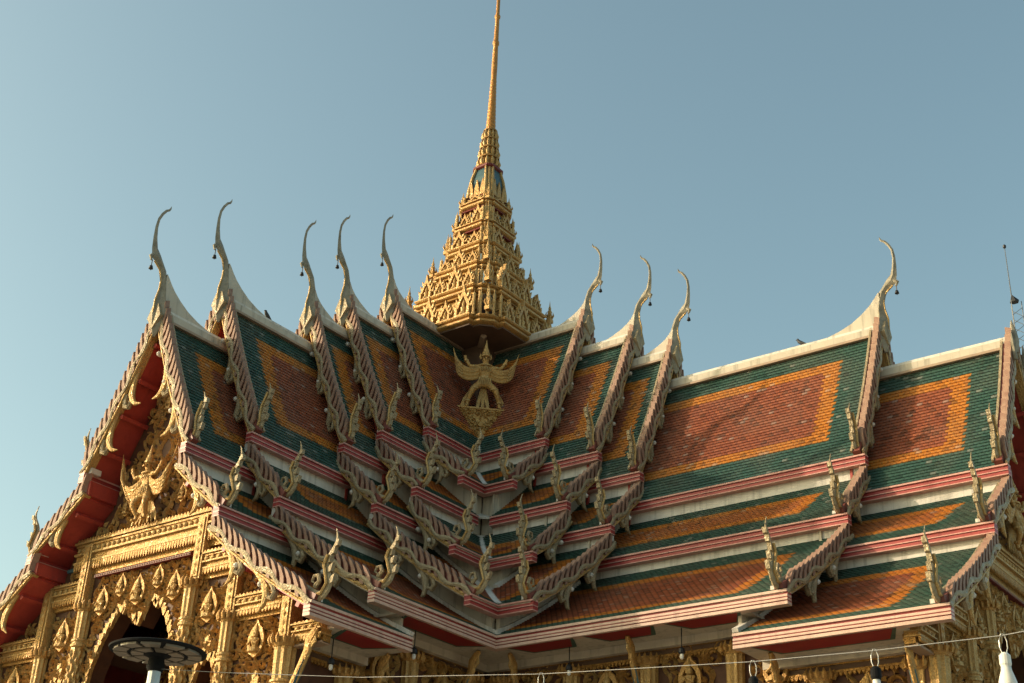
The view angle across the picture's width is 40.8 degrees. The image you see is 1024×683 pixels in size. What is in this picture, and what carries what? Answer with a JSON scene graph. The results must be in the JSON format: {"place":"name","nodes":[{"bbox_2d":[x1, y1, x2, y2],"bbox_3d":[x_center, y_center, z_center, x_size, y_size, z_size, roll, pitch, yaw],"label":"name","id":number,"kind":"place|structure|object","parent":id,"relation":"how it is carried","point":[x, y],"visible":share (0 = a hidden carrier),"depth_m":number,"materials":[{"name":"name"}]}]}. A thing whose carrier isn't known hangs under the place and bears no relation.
{"place":"outdoors","nodes":[
{"label":"outdoors","id":0,"kind":"place"},
{"bbox_2d":[0,0,1023,682],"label":"temple","id":1,"kind":"structure","parent":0,"point":[472,466],"depth_m":31.46,"materials":[{"name":"multicoloured"}]},
{"bbox_2d":[264,310,270,319],"bbox_3d":[-6.242,-0.652,35.236,0.110,0.254,0.332,-17,-33,33],"label":"bird","id":2,"kind":"object","parent":1,"relation":"on","point":[267,315],"visible":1,"depth_m":35.18},
{"bbox_2d":[327,638,334,670],"bbox_3d":[-3.448,5.990,26.377,0.150,0.630,0.143,-17,-33,33],"label":"hanging lamp","id":3,"kind":"object","parent":1,"relation":"hanging from","point":[331,662],"visible":1,"depth_m":26.27,"materials":[{"name":"metal"}]},
{"bbox_2d":[411,630,417,659],"bbox_3d":[-2.001,6.226,28.298,0.150,0.630,0.143,-17,-33,33],"label":"hanging lamp","id":4,"kind":"object","parent":1,"relation":"hanging from","point":[414,652],"visible":0.99,"depth_m":28.18,"materials":[{"name":"metal"}]},
{"bbox_2d":[566,647,572,675],"bbox_3d":[1.205,6.711,28.931,0.150,0.630,0.143,-17,-33,33],"label":"hanging lamp","id":5,"kind":"object","parent":1,"relation":"hanging from","point":[569,667],"visible":0.94,"depth_m":28.82,"materials":[{"name":"metal"}]},
{"bbox_2d":[678,628,684,659],"bbox_3d":[3.376,6.016,27.391,0.150,0.630,0.143,-17,-33,33],"label":"hanging lamp","id":6,"kind":"object","parent":1,"relation":"hanging from","point":[681,651],"visible":1,"depth_m":27.27,"materials":[{"name":"metal"}]},
{"bbox_2d":[796,339,805,344],"bbox_3d":[7.417,0.019,35.246,0.332,0.254,0.110,-17,-33,33],"label":"bird","id":7,"kind":"object","parent":1,"relation":"on","point":[800,342],"visible":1,"depth_m":35.22},
{"bbox_2d":[0,0,1023,593],"label":"sky","id":8,"kind":"structure","parent":0,"point":[761,152],"materials":[{"name":"blue"}]},
{"label":"ground","id":9,"kind":"structure","parent":0,"visible":0},
{"bbox_2d":[108,637,206,682],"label":"street lamp","id":10,"kind":"object","parent":9,"relation":"on","point":[156,655],"visible":1,"depth_m":13.48,"materials":[{"name":"metal"}]},
{"bbox_2d":[1003,244,1023,347],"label":"antenna mast","id":11,"kind":"object","parent":9,"relation":"on","point":[1014,300],"visible":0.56,"depth_m":56.25,"materials":[{"name":"grey metal"}]},
{"bbox_3d":[7.646,0.043,0.399,0.240,4.150,0.240,-17,-33,33],"label":"wire pole","id":12,"kind":"object","parent":9,"relation":"on","visible":0},
{"bbox_2d":[163,631,1023,677],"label":"overhead wire","id":13,"kind":"object","parent":12,"relation":"attached to","point":[631,668],"visible":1,"depth_m":9.86,"materials":[{"name":"grey metal"}]},
{"bbox_2d":[749,660,757,682],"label":"light bulb","id":14,"kind":"object","parent":13,"relation":"hanging from","point":[753,679],"visible":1,"depth_m":9.14,"materials":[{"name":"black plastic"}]},
{"bbox_2d":[870,649,881,682],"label":"light bulb","id":15,"kind":"object","parent":13,"relation":"hanging from","point":[876,674],"visible":1,"depth_m":8.41,"materials":[{"name":"white glass"}]},
{"bbox_2d":[998,634,1016,682],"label":"light bulb","id":16,"kind":"object","parent":13,"relation":"hanging from","point":[1007,675],"visible":1,"depth_m":7.75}
]}

